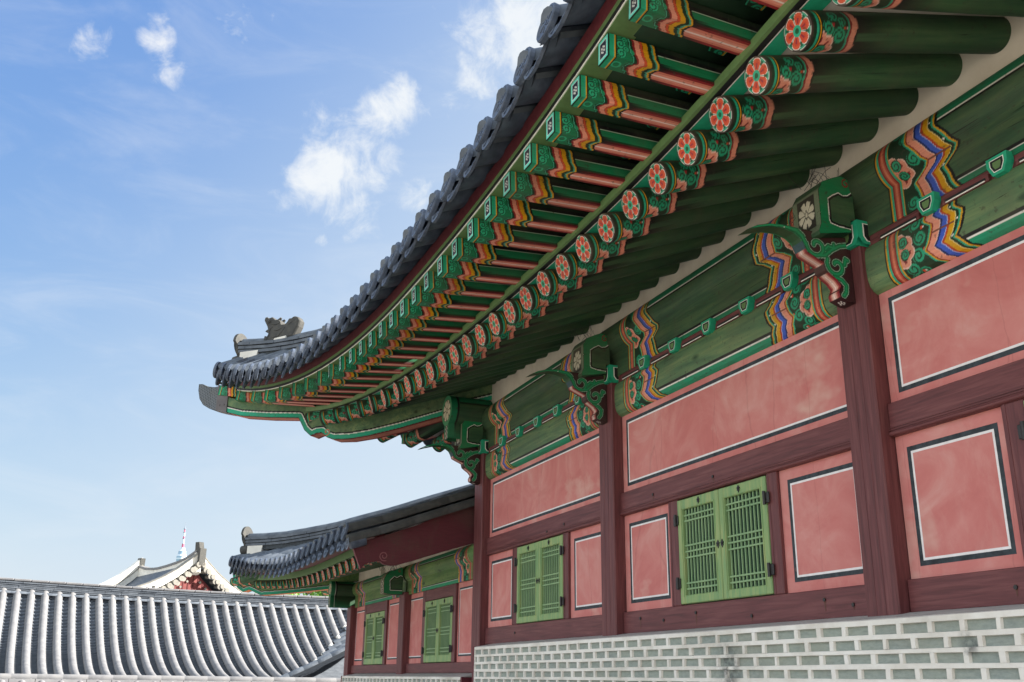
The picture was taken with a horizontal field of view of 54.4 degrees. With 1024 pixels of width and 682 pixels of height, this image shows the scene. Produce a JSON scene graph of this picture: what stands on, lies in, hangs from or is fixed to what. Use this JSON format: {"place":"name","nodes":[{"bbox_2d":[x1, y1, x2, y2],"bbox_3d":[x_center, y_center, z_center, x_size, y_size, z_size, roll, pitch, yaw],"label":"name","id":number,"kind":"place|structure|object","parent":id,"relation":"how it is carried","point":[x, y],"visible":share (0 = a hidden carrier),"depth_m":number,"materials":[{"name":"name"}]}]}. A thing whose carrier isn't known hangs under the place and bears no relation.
{"place":"outdoors","nodes":[
{"label":"outdoors","id":0,"kind":"place"},
{"bbox_2d":[0,673,340,681],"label":"wall","id":1,"kind":"structure","parent":0,"point":[77,678],"depth_m":15.65,"materials":[{"name":"stone"}]},
{"bbox_2d":[100,542,243,592],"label":"gate pavilion","id":2,"kind":"structure","parent":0,"point":[192,570],"depth_m":56.80,"materials":[{"name":"tile"}]},
{"bbox_2d":[0,0,565,595],"label":"sky","id":3,"kind":"structure","parent":0,"point":[178,177],"materials":[{"name":"blue"}]},
{"bbox_2d":[198,0,1023,681],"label":"palace hall","id":4,"kind":"structure","parent":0,"point":[680,340],"depth_m":5.05,"materials":[{"name":"red wood"}]},
{"bbox_2d":[514,535,563,623],"bbox_3d":[0.221,1.919,7.963,0.071,0.631,0.976,8,-20,-21],"label":"window","id":5,"kind":"structure","parent":4,"relation":"in","point":[539,564],"depth_m":7.93,"materials":[{"name":"wood"}]},
{"bbox_2d":[673,476,774,604],"bbox_3d":[1.202,1.157,5.690,0.071,0.631,0.976,8,-20,-21],"label":"window","id":6,"kind":"structure","parent":4,"relation":"in","point":[725,554],"depth_m":5.65,"materials":[{"name":"green wood"}]},
{"bbox_2d":[1017,401,1023,439],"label":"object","id":7,"kind":"structure","parent":4,"relation":"in","point":[1020,428],"depth_m":3.87,"materials":[{"name":"metal"}]},
{"bbox_3d":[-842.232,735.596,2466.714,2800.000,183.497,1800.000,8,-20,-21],"label":"hill","id":8,"kind":"structure","parent":0,"visible":0},
{"bbox_2d":[176,522,186,560],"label":"observation tower","id":9,"kind":"structure","parent":8,"relation":"on","point":[181,554],"depth_m":2527.66,"materials":[{"name":"white"}]},
{"label":"ground","id":10,"kind":"structure","parent":0,"visible":0},
{"bbox_2d":[0,577,347,681],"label":"corridor","id":11,"kind":"object","parent":10,"relation":"on","point":[52,627],"visible":0.76,"depth_m":20.82,"materials":[{"name":"tile"}]},
{"bbox_2d":[287,591,328,595],"bbox_3d":[-6.405,9.882,32.533,5.277,5.353,5.287,8,-20,-21],"label":"broadleaf tree","id":12,"kind":"object","parent":10,"relation":"on","point":[317,594],"visible":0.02,"depth_m":32.60,"materials":[{"name":"green plant"}]},
{"bbox_2d":[228,484,474,681],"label":"side hall","id":13,"kind":"structure","parent":10,"relation":"on","point":[397,581],"depth_m":10.74,"materials":[{"name":"red wood"}]},
{"bbox_2d":[362,611,384,664],"bbox_3d":[-1.701,3.679,12.319,0.071,0.624,0.959,8,-20,-21],"label":"window","id":14,"kind":"structure","parent":13,"relation":"in","point":[372,654],"depth_m":12.30,"materials":[{"name":"green wood"}]},
{"bbox_2d":[421,596,452,662],"bbox_3d":[-0.746,2.938,10.105,0.071,0.624,0.954,8,-20,-21],"label":"window","id":15,"kind":"structure","parent":13,"relation":"in","point":[437,648],"depth_m":10.09,"materials":[{"name":"green wood"}]}
]}

